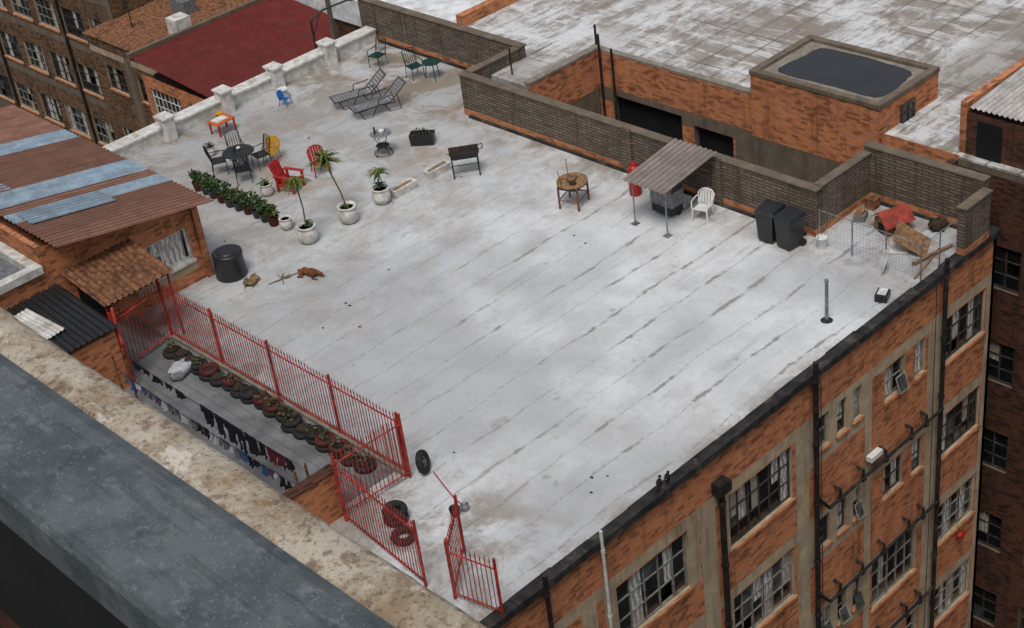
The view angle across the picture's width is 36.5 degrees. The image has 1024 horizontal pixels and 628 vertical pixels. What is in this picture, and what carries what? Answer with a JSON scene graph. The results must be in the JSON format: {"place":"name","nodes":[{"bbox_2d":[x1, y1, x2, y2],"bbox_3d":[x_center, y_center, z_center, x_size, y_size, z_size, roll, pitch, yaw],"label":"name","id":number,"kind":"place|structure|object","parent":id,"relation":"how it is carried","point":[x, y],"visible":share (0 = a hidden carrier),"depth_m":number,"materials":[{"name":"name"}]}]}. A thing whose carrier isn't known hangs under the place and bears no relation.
{"place":"outdoors","nodes":[
{"label":"outdoors","id":0,"kind":"place"},
{"bbox_2d":[764,41,924,100],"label":"roof slab","id":1,"kind":"structure","parent":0,"point":[806,49],"depth_m":46.83,"materials":[{"name":"concrete"}]},
{"bbox_2d":[749,34,939,110],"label":"roof kerb","id":2,"kind":"structure","parent":1,"relation":"on","point":[758,70],"depth_m":45.81,"materials":[{"name":"paint"}]},
{"bbox_2d":[778,48,911,97],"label":"rain puddle","id":3,"kind":"object","parent":1,"relation":"on","point":[862,75],"visible":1,"depth_m":46.07,"materials":[{"name":"liquid"}]},
{"label":"ground","id":4,"kind":"structure","parent":0,"visible":0},
{"bbox_2d":[0,0,153,146],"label":"brown brick building","id":5,"kind":"structure","parent":4,"relation":"on","point":[48,71],"depth_m":80.14,"materials":[{"name":"brick"}]},
{"bbox_2d":[0,0,115,145],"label":"windows","id":6,"kind":"structure","parent":5,"relation":"in","point":[73,21],"depth_m":80.24,"materials":[{"name":"glass"}]},
{"bbox_2d":[87,35,157,139],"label":"walls","id":7,"kind":"structure","parent":4,"relation":"on","point":[133,113],"depth_m":71.93,"materials":[{"name":"brown brick"}]},
{"bbox_2d":[107,65,149,135],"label":"windows","id":8,"kind":"structure","parent":7,"relation":"attached to","point":[118,82],"depth_m":71.99,"materials":[{"name":"glass"}]},
{"bbox_2d":[82,0,249,51],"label":"roof","id":9,"kind":"structure","parent":7,"relation":"on","point":[148,20],"depth_m":71.89,"materials":[{"name":"tile"}]},
{"bbox_2d":[125,0,197,33],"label":"roof clutter","id":10,"kind":"object","parent":9,"relation":"on","point":[180,19],"visible":0.94,"depth_m":70.39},
{"bbox_2d":[142,72,207,122],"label":"walls","id":11,"kind":"structure","parent":4,"relation":"on","point":[186,96],"depth_m":66.24,"materials":[{"name":"brick"}]},
{"bbox_2d":[152,89,191,113],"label":"windows","id":12,"kind":"structure","parent":11,"relation":"attached to","point":[167,103],"depth_m":66.91,"materials":[{"name":"white paint"}]},
{"bbox_2d":[130,0,331,97],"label":"roof","id":13,"kind":"structure","parent":11,"relation":"on","point":[239,47],"depth_m":67.14,"materials":[{"name":"red metal"}]},
{"bbox_2d":[126,0,263,61],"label":"roof trim","id":14,"kind":"structure","parent":13,"relation":"on","point":[182,32],"depth_m":68.58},
{"bbox_2d":[0,307,486,627],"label":"parapet wall","id":15,"kind":"structure","parent":4,"relation":"on","point":[120,507],"depth_m":4.81,"materials":[{"name":"concrete"}]},
{"bbox_2d":[295,0,326,13],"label":"white roof building","id":16,"kind":"structure","parent":4,"relation":"on","point":[319,5],"depth_m":69.89,"materials":[{"name":"paint"}]},
{"bbox_2d":[325,0,518,39],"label":"white roof building","id":17,"kind":"structure","parent":4,"relation":"on","point":[344,18],"depth_m":57.68,"materials":[{"name":"paint"}]},
{"bbox_2d":[500,240,995,627],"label":"street facade","id":18,"kind":"structure","parent":4,"relation":"on","point":[689,508],"depth_m":39.70,"materials":[{"name":"brick"}]},
{"bbox_2d":[479,225,1001,627],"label":"roof edge capping","id":19,"kind":"object","parent":18,"relation":"on","point":[525,597],"visible":0.95,"depth_m":35.10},
{"bbox_2d":[542,258,949,627],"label":"drain pipes","id":20,"kind":"object","parent":18,"relation":"attached to","point":[721,486],"visible":1,"depth_m":40.20,"materials":[{"name":"black metal"}]},
{"bbox_2d":[616,291,985,627],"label":"facade windows","id":21,"kind":"structure","parent":18,"relation":"attached to","point":[759,497],"depth_m":39.96,"materials":[{"name":"paint"}]},
{"bbox_2d":[661,238,996,627],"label":"building wall","id":22,"kind":"structure","parent":4,"relation":"on","point":[669,592],"depth_m":43.70,"materials":[{"name":"brick"}]},
{"bbox_2d":[127,40,956,621],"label":"roof deck","id":23,"kind":"structure","parent":22,"relation":"on","point":[525,352],"depth_m":40.76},
{"bbox_2d":[0,173,213,323],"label":"walls","id":24,"kind":"structure","parent":23,"relation":"on","point":[52,261],"depth_m":42.10,"materials":[{"name":"brick"}]},
{"bbox_2d":[0,241,43,294],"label":"flat roof","id":25,"kind":"structure","parent":24,"relation":"on","point":[17,268],"depth_m":40.41,"materials":[{"name":"white paint"}]},
{"bbox_2d":[0,105,213,247],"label":"roof","id":26,"kind":"structure","parent":24,"relation":"on","point":[40,158],"depth_m":43.58,"materials":[{"name":"brown metal"}]},
{"bbox_2d":[76,228,196,317],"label":"windows","id":27,"kind":"structure","parent":24,"relation":"attached to","point":[172,250],"depth_m":43.13,"materials":[{"name":"white paint"}]},
{"bbox_2d":[207,113,236,137],"bbox_3d":[-9.730,-6.346,52.136,0.560,0.490,0.760,20,42,36],"label":"childrens table","id":28,"kind":"object","parent":23,"relation":"on","point":[218,121],"visible":0.94,"depth_m":51.98,"materials":[{"name":"orange plastic"}]},
{"bbox_2d":[211,244,247,282],"bbox_3d":[-8.005,-1.449,43.915,0.920,0.810,0.920,-32,40,-33],"label":"black water tank","id":29,"kind":"object","parent":23,"relation":"on","point":[229,263],"visible":1,"depth_m":43.64,"materials":[{"name":"plastic"}]},
{"bbox_2d":[188,168,279,226],"bbox_3d":[-8.510,-3.630,47.361,0.688,0.840,4.524,-32,40,-33],"label":"potted shrub row","id":30,"kind":"object","parent":23,"relation":"on","point":[263,210],"visible":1,"depth_m":47.17,"materials":[{"name":"green plant"}]},
{"bbox_2d":[222,144,253,175],"bbox_3d":[-8.656,-4.923,49.339,1.040,0.908,1.040,-32,40,-33],"label":"garden table","id":31,"kind":"object","parent":23,"relation":"on","point":[236,151],"visible":0.82,"depth_m":49.17,"materials":[{"name":"black metal"}]},
{"bbox_2d":[103,26,376,157],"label":"roof parapet","id":32,"kind":"structure","parent":23,"relation":"on","point":[166,126],"depth_m":53.86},
{"bbox_2d":[232,156,252,185],"bbox_3d":[-8.476,-4.588,48.675,0.488,1.014,0.603,-13,33,-9],"label":"garden chair","id":33,"kind":"object","parent":23,"relation":"on","point":[241,168],"visible":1,"depth_m":48.57,"materials":[{"name":"black metal"}]},
{"bbox_2d":[118,316,393,503],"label":"terrace floor","id":34,"kind":"structure","parent":23,"relation":"on","point":[253,421],"depth_m":38.35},
{"bbox_2d":[6,284,130,388],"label":"brick outhouse","id":35,"kind":"structure","parent":34,"relation":"on","point":[71,324],"depth_m":39.20,"materials":[{"name":"black metal"}]},
{"bbox_2d":[60,238,184,334],"bbox_3d":[-10.242,-0.289,41.214,2.150,2.310,2.108,-32,40,-33],"label":"door canopy","id":36,"kind":"object","parent":34,"relation":"on","point":[106,278],"visible":0.9,"depth_m":40.67,"materials":[{"name":"tile"}]},
{"bbox_2d":[110,307,135,384],"bbox_3d":[-9.964,0.851,39.736,0.128,1.941,0.935,-17,34,-14],"label":"fence","id":37,"kind":"object","parent":34,"relation":"on","point":[117,330],"visible":0.84,"depth_m":39.34,"materials":[{"name":"metal"}]},
{"bbox_2d":[108,281,172,370],"bbox_3d":[-9.693,0.314,40.630,0.083,1.810,1.760,16,40,32],"label":"red steel fence","id":38,"kind":"object","parent":34,"relation":"on","point":[163,306],"visible":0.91,"depth_m":40.71,"materials":[{"name":"metal"}]},
{"bbox_2d":[168,357,191,380],"bbox_3d":[-8.555,1.402,40.141,0.563,0.354,0.958,13,38,29],"label":"white sack","id":39,"kind":"object","parent":34,"relation":"on","point":[179,370],"visible":0.99,"depth_m":39.94,"materials":[{"name":"fabric"}]},
{"bbox_2d":[111,349,309,489],"bbox_3d":[-7.037,2.824,36.292,0.432,1.700,7.440,-32,40,-33],"label":"clothesline","id":40,"kind":"object","parent":34,"relation":"on","point":[233,430],"visible":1,"depth_m":35.74,"materials":[{"name":"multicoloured fabric"}]},
{"bbox_2d":[162,339,376,473],"bbox_3d":[-6.194,2.111,38.313,0.671,0.524,8.447,-32,40,-33],"label":"tyre planter row","id":41,"kind":"object","parent":34,"relation":"on","point":[320,438],"visible":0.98,"depth_m":37.96,"materials":[{"name":"rubber"}]},
{"bbox_2d":[251,133,271,170],"bbox_3d":[-7.974,-5.172,49.469,0.603,1.014,0.488,-25,37,-25],"label":"garden chair","id":42,"kind":"object","parent":23,"relation":"on","point":[263,152],"visible":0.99,"depth_m":49.43,"materials":[{"name":"black metal"}]},
{"bbox_2d":[255,177,272,196],"bbox_3d":[-7.656,-3.925,47.889,0.618,0.564,0.536,-16,34,-13],"label":"potted plant","id":43,"kind":"object","parent":23,"relation":"on","point":[265,188],"visible":1,"depth_m":47.77,"materials":[{"name":"green plant"}]},
{"bbox_2d":[261,135,282,163],"bbox_3d":[-7.721,-5.281,49.813,0.530,0.770,0.565,3,34,17],"label":"yellow chair","id":44,"kind":"object","parent":23,"relation":"on","point":[274,139],"visible":0.88,"depth_m":49.85,"materials":[{"name":"plastic"}]},
{"bbox_2d":[268,159,305,194],"bbox_3d":[-6.973,-4.286,47.974,0.891,0.918,0.720,9,36,25],"label":"red armchair","id":45,"kind":"object","parent":23,"relation":"on","point":[277,170],"visible":0.64,"depth_m":48.00,"materials":[{"name":"paint"}]},
{"bbox_2d":[171,332,404,476],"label":"fence kerb","id":46,"kind":"structure","parent":23,"relation":"on","point":[243,378],"depth_m":38.21,"materials":[{"name":"concrete"}]},
{"bbox_2d":[157,280,408,476],"bbox_3d":[-5.871,1.393,38.150,0.084,1.810,9.784,-32,40,-33],"label":"red steel fence","id":47,"kind":"object","parent":46,"relation":"on","point":[218,343],"visible":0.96,"depth_m":37.95,"materials":[{"name":"metal"}]},
{"bbox_2d":[279,174,317,243],"bbox_3d":[-6.050,-3.010,44.663,0.932,2.155,0.932,13,38,29],"label":"potted dracaena","id":48,"kind":"object","parent":23,"relation":"on","point":[307,232],"visible":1,"depth_m":44.81,"materials":[{"name":"ceramic"}]},
{"bbox_2d":[297,267,323,279],"bbox_3d":[-5.677,-1.178,43.529,1.041,0.241,0.511,13,38,29],"label":"dog","id":49,"kind":"object","parent":23,"relation":"on","point":[312,272],"visible":1,"depth_m":43.42},
{"bbox_2d":[292,473,342,524],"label":"brick wall","id":50,"kind":"structure","parent":23,"relation":"on","point":[321,500],"depth_m":33.97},
{"bbox_2d":[282,464,333,499],"bbox_3d":[-6.650,5.087,31.940,7.720,0.040,0.300,-32,40,-33],"label":"coping","id":51,"kind":"object","parent":50,"relation":"on","point":[306,484],"visible":0.22,"depth_m":33.64,"materials":[{"name":"brick"}]},
{"bbox_2d":[304,149,357,224],"bbox_3d":[-5.358,-3.692,45.428,1.180,2.308,1.303,-32,40,-33],"label":"potted dracaena","id":52,"kind":"object","parent":23,"relation":"on","point":[347,212],"visible":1,"depth_m":45.46,"materials":[{"name":"plant"}]},
{"bbox_2d":[329,68,385,109],"bbox_3d":[-5.231,-7.614,52.790,1.966,0.889,0.640,-18,34,-15],"label":"sun lounger","id":53,"kind":"object","parent":23,"relation":"on","point":[365,92],"visible":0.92,"depth_m":52.76,"materials":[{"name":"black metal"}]},
{"bbox_2d":[330,413,411,518],"bbox_3d":[-3.115,3.378,34.499,1.937,1.810,0.084,-30,39,-31],"label":"red steel fence","id":54,"kind":"object","parent":23,"relation":"on","point":[404,447],"visible":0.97,"depth_m":34.55,"materials":[{"name":"metal"}]},
{"bbox_2d":[348,76,405,119],"bbox_3d":[-4.502,-7.201,51.998,1.966,0.889,0.640,-20,35,-19],"label":"sun lounger","id":55,"kind":"object","parent":23,"relation":"on","point":[355,107],"visible":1,"depth_m":51.98,"materials":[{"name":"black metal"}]},
{"bbox_2d":[365,167,390,204],"bbox_3d":[-3.971,-3.849,46.459,0.786,1.135,0.786,-32,40,-33],"label":"potted dracaena","id":56,"kind":"object","parent":23,"relation":"on","point":[381,194],"visible":1,"depth_m":46.35,"materials":[{"name":"ceramic"}]},
{"bbox_2d":[367,36,388,67],"bbox_3d":[-4.768,-9.284,55.132,0.488,1.014,0.603,16,40,33],"label":"green chair","id":57,"kind":"object","parent":23,"relation":"on","point":[377,55],"visible":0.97,"depth_m":55.10,"materials":[{"name":"metal"}]},
{"bbox_2d":[331,456,427,587],"bbox_3d":[-2.833,4.381,32.892,0.084,1.810,3.099,-28,38,-28],"label":"red steel fence","id":58,"kind":"object","parent":23,"relation":"on","point":[413,524],"visible":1,"depth_m":32.84,"materials":[{"name":"metal"}]},
{"bbox_2d":[370,127,393,157],"bbox_3d":[-4.128,-5.510,49.205,0.700,0.986,0.700,-32,40,-33],"label":"bistro table","id":59,"kind":"object","parent":23,"relation":"on","point":[380,133],"visible":1,"depth_m":49.13,"materials":[{"name":"grey metal"}]},
{"bbox_2d":[383,508,408,527],"bbox_3d":[-2.555,4.478,34.174,0.580,0.184,0.580,-32,40,-33],"label":"car tyre","id":60,"kind":"object","parent":23,"relation":"on","point":[399,509],"visible":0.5,"depth_m":34.00,"materials":[{"name":"rubber"}]},
{"bbox_2d":[382,500,407,520],"bbox_3d":[-2.576,4.312,34.101,0.580,0.213,0.579,-32,40,-33],"label":"car tyre","id":61,"kind":"object","parent":60,"relation":"on","point":[402,505],"visible":0.68,"depth_m":34.05,"materials":[{"name":"rubber"}]},
{"bbox_2d":[390,525,414,545],"bbox_3d":[-2.350,4.805,33.626,0.580,0.184,0.580,-32,40,-33],"label":"car tyre","id":62,"kind":"object","parent":23,"relation":"on","point":[403,538],"visible":0.57,"depth_m":33.50,"materials":[{"name":"rubber"}]},
{"bbox_2d":[389,178,416,198],"bbox_3d":[-3.303,-3.804,47.058,0.900,0.260,0.320,-32,40,-33],"label":"planter trough","id":63,"kind":"object","parent":23,"relation":"on","point":[404,187],"visible":0.97,"depth_m":46.97,"materials":[{"name":"white concrete"}]},
{"bbox_2d":[401,47,424,80],"bbox_3d":[-3.451,-8.714,53.971,0.488,1.014,0.603,-25,37,-25],"label":"green chair","id":64,"kind":"object","parent":23,"relation":"on","point":[413,65],"visible":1,"depth_m":53.97,"materials":[{"name":"metal"}]},
{"bbox_2d":[408,127,435,145],"bbox_3d":[-2.873,-5.714,49.608,0.800,0.590,0.400,-1,33,10],"label":"black planter box","id":65,"kind":"object","parent":23,"relation":"on","point":[423,137],"visible":1,"depth_m":49.54,"materials":[{"name":"plastic"}]},
{"bbox_2d":[415,449,430,473],"bbox_3d":[-2.035,3.374,35.434,0.280,0.562,0.579,-1,33,11],"label":"car tyre","id":66,"kind":"object","parent":23,"relation":"on","point":[422,461],"visible":1,"depth_m":35.29,"materials":[{"name":"rubber"}]},
{"bbox_2d":[422,159,450,179],"bbox_3d":[-2.311,-4.434,47.819,0.900,0.260,0.320,-32,40,-33],"label":"planter trough","id":67,"kind":"object","parent":23,"relation":"on","point":[439,168],"visible":1,"depth_m":47.73,"materials":[{"name":"white concrete"}]},
{"bbox_2d":[357,0,525,67],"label":"parapet wall","id":68,"kind":"structure","parent":23,"relation":"on","point":[455,46],"depth_m":55.02,"materials":[{"name":"brick"}]},
{"bbox_2d":[360,0,525,47],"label":"coping","id":69,"kind":"object","parent":68,"relation":"on","point":[460,27],"visible":1,"depth_m":54.06,"materials":[{"name":"paint"}]},
{"bbox_2d":[448,143,482,179],"bbox_3d":[-1.371,-4.686,47.403,1.054,0.912,0.560,-9,33,-2],"label":"charcoal barbecue","id":70,"kind":"object","parent":23,"relation":"on","point":[464,152],"visible":1,"depth_m":47.29,"materials":[{"name":"black metal"}]},
{"bbox_2d":[444,540,503,615],"bbox_3d":[-0.763,5.334,31.212,1.259,1.560,0.082,15,39,31],"label":"red steel fence","id":71,"kind":"object","parent":23,"relation":"on","point":[455,594],"visible":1,"depth_m":31.18,"materials":[{"name":"metal"}]},
{"bbox_2d":[444,494,465,592],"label":"red steel gate","id":72,"kind":"structure","parent":71,"relation":"attached to","point":[455,513],"depth_m":32.23,"materials":[{"name":"metal"}]},
{"bbox_2d":[474,50,519,78],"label":"parapet wall","id":73,"kind":"structure","parent":23,"relation":"on","point":[488,71],"depth_m":51.23,"materials":[{"name":"brick"}]},
{"bbox_2d":[464,46,519,72],"bbox_3d":[-0.651,-8.375,51.117,2.275,0.045,0.310,-32,40,-33],"label":"coping","id":74,"kind":"object","parent":73,"relation":"on","point":[486,62],"visible":1,"depth_m":51.05,"materials":[{"name":"paint"}]},
{"bbox_2d":[556,159,589,211],"bbox_3d":[1.749,-3.749,44.934,0.948,1.301,0.919,-32,40,-33],"label":"fire table","id":75,"kind":"object","parent":23,"relation":"on","point":[572,182],"visible":1,"depth_m":44.84,"materials":[{"name":"wood"}]},
{"bbox_2d":[627,161,641,196],"bbox_3d":[3.557,-3.939,45.086,0.360,1.037,0.360,-32,40,-33],"label":"gas cylinder","id":76,"kind":"object","parent":23,"relation":"on","point":[637,189],"visible":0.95,"depth_m":45.07,"materials":[{"name":"red paint"}]},
{"bbox_2d":[459,76,820,237],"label":"parapet wall","id":77,"kind":"structure","parent":23,"relation":"on","point":[747,190],"depth_m":46.77,"materials":[{"name":"brick"}]},
{"bbox_2d":[458,71,822,192],"bbox_3d":[3.272,-5.587,45.980,0.310,0.045,14.160,-32,40,-33],"label":"coping","id":78,"kind":"object","parent":77,"relation":"on","point":[781,177],"visible":1,"depth_m":45.92,"materials":[{"name":"paint"}]},
{"bbox_2d":[620,126,722,203],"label":"pilasters","id":79,"kind":"object","parent":77,"relation":"attached to","point":[626,142],"visible":0.89,"depth_m":44.17,"materials":[{"name":"brick"}]},
{"bbox_2d":[650,182,683,216],"bbox_3d":[4.262,-3.373,44.032,0.578,1.090,1.100,-32,40,-33],"label":"gas barbecue","id":80,"kind":"object","parent":23,"relation":"on","point":[674,199],"visible":0.63,"depth_m":43.77,"materials":[{"name":"grey metal"}]},
{"bbox_2d":[379,40,956,235],"bbox_3d":[2.849,-5.529,48.585,2.630,0.070,24.800,-32,40,-33],"label":"bitumen upstand","id":81,"kind":"object","parent":23,"relation":"on","point":[752,215],"visible":0.64,"depth_m":47.93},
{"bbox_2d":[621,138,716,237],"bbox_3d":[4.451,-3.539,43.608,2.308,1.762,1.600,-32,40,-33],"label":"corrugated shelter","id":82,"kind":"object","parent":23,"relation":"on","point":[665,169],"visible":1,"depth_m":43.20,"materials":[{"name":"metal"}]},
{"bbox_2d":[690,187,714,223],"bbox_3d":[5.364,-3.054,43.533,0.574,0.833,0.612,13,38,29],"label":"white plastic chair","id":83,"kind":"object","parent":23,"relation":"on","point":[702,206],"visible":1,"depth_m":43.54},
{"bbox_2d":[753,199,786,242],"bbox_3d":[7.021,-2.488,42.095,0.600,1.047,0.791,20,42,36],"label":"wheelie bin","id":84,"kind":"object","parent":23,"relation":"on","point":[766,211],"visible":0.8,"depth_m":41.83,"materials":[{"name":"black plastic"}]},
{"bbox_2d":[772,205,807,249],"bbox_3d":[7.477,-2.278,41.675,0.791,1.047,0.600,-29,38,-29],"label":"wheelie bin","id":85,"kind":"object","parent":23,"relation":"on","point":[789,222],"visible":1,"depth_m":41.45,"materials":[{"name":"black plastic"}]},
{"bbox_2d":[820,279,832,323],"bbox_3d":[7.802,-0.343,38.482,0.320,1.200,0.320,-32,40,-33],"label":"vent pipe","id":86,"kind":"object","parent":23,"relation":"on","point":[826,319],"visible":1,"depth_m":38.60,"materials":[{"name":"grey metal"}]},
{"bbox_2d":[821,155,869,232],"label":"parapet wall","id":87,"kind":"structure","parent":23,"relation":"on","point":[844,194],"depth_m":42.52,"materials":[{"name":"brick"}]},
{"bbox_2d":[813,150,871,186],"bbox_3d":[8.998,-3.960,42.194,2.275,0.045,0.280,-32,40,-33],"label":"coping","id":88,"kind":"object","parent":87,"relation":"on","point":[842,168],"visible":1,"depth_m":42.15,"materials":[{"name":"paint"}]},
{"bbox_2d":[875,248,887,275],"bbox_3d":[9.591,-1.404,40.259,0.232,0.637,0.620,-8,33,0],"label":"broken board","id":89,"kind":"object","parent":23,"relation":"on","point":[881,260],"visible":1,"depth_m":40.20,"materials":[{"name":"white paint"}]},
{"bbox_2d":[874,287,890,303],"bbox_3d":[9.358,-0.461,39.231,0.480,0.230,0.320,-51,52,-47],"label":"roof junction box","id":90,"kind":"object","parent":23,"relation":"on","point":[882,295],"visible":1,"depth_m":39.14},
{"bbox_2d":[818,209,955,280],"bbox_3d":[9.863,-2.159,40.939,1.574,1.100,3.199,-32,40,-33],"label":"wire fence","id":91,"kind":"object","parent":23,"relation":"on","point":[885,241],"visible":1,"depth_m":40.18,"materials":[{"name":"grey metal"}]},
{"bbox_2d":[870,202,915,237],"bbox_3d":[10.256,-2.581,41.894,0.960,0.680,0.840,-19,34,-17],"label":"dog kennel","id":92,"kind":"object","parent":23,"relation":"on","point":[886,220],"visible":0.89,"depth_m":41.68,"materials":[{"name":"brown wood"}]},
{"bbox_2d":[853,193,947,231],"bbox_3d":[10.546,-2.582,42.207,2.520,0.387,1.118,22,43,38],"label":"junk pile","id":93,"kind":"object","parent":23,"relation":"on","point":[872,203],"visible":0.98,"depth_m":42.53,"materials":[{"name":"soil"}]},
{"bbox_2d":[892,221,930,255],"bbox_3d":[10.585,-1.972,41.075,0.881,0.526,1.000,6,35,21],"label":"plywood board","id":94,"kind":"object","parent":23,"relation":"on","point":[903,230],"visible":0.93,"depth_m":41.07,"materials":[{"name":"brown wood"}]},
{"bbox_2d":[864,147,988,224],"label":"parapet wall","id":95,"kind":"structure","parent":23,"relation":"on","point":[926,190],"depth_m":42.08,"materials":[{"name":"brick"}]},
{"bbox_2d":[863,140,990,181],"bbox_3d":[11.094,-4.118,41.677,0.325,0.045,3.760,-32,40,-33],"label":"coping","id":96,"kind":"object","parent":95,"relation":"on","point":[938,164],"visible":1,"depth_m":41.58,"materials":[{"name":"paint"}]},
{"bbox_2d":[912,243,952,279],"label":"timber offcuts","id":97,"kind":"object","parent":23,"relation":"on","point":[934,254],"visible":0.93,"depth_m":40.52,"materials":[{"name":"brown wood"}]},
{"bbox_2d":[956,194,990,255],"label":"parapet wall","id":98,"kind":"structure","parent":23,"relation":"on","point":[973,222],"depth_m":40.34,"materials":[{"name":"brick"}]},
{"bbox_2d":[956,187,992,211],"bbox_3d":[11.958,-2.969,40.090,1.260,0.045,0.300,-32,40,-33],"label":"coping","id":99,"kind":"object","parent":98,"relation":"on","point":[974,199],"visible":1,"depth_m":40.05,"materials":[{"name":"paint"}]},
{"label":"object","id":100,"kind":"object","parent":4,"relation":"on","visible":0},
{"bbox_2d":[468,0,1023,176],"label":"roof","id":101,"kind":"structure","parent":100,"relation":"on","point":[968,47],"depth_m":51.15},
{"bbox_2d":[959,58,1023,169],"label":"rooftop shed","id":102,"kind":"structure","parent":101,"relation":"on","point":[992,120],"depth_m":42.20,"materials":[{"name":"brick"}]},
{"bbox_2d":[976,121,1002,163],"bbox_3d":[12.978,-4.675,42.205,0.040,1.090,0.750,-32,40,-33],"label":"door","id":103,"kind":"structure","parent":102,"relation":"in","point":[989,136],"depth_m":42.18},
{"bbox_2d":[752,135,842,182],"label":"base walls","id":104,"kind":"structure","parent":100,"relation":"on","point":[792,162],"depth_m":47.28,"materials":[{"name":"paint"}]},
{"bbox_2d":[750,72,938,162],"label":"walls","id":105,"kind":"structure","parent":104,"relation":"on","point":[834,129],"depth_m":45.74,"materials":[{"name":"brick"}]},
{"bbox_2d":[900,98,915,123],"bbox_3d":[11.400,-5.791,45.059,0.850,1.050,0.310,-32,40,-33],"label":"window","id":106,"kind":"structure","parent":105,"relation":"attached to","point":[907,110],"depth_m":44.86,"materials":[{"name":"paint"}]},
{"bbox_2d":[945,158,1023,627],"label":"side facade","id":107,"kind":"structure","parent":100,"relation":"attached to","point":[999,592],"depth_m":46.18,"materials":[{"name":"brick"}]},
{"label":"lightwell floor","id":108,"kind":"structure","parent":0,"visible":0},
{"bbox_2d":[524,44,958,163],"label":"lightwell walls","id":109,"kind":"structure","parent":108,"relation":"on","point":[702,111],"depth_m":50.25,"materials":[{"name":"brick"}]},
{"bbox_2d":[508,24,617,119],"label":"vent pipes","id":110,"kind":"object","parent":109,"relation":"attached to","point":[596,37],"visible":0.81,"depth_m":51.58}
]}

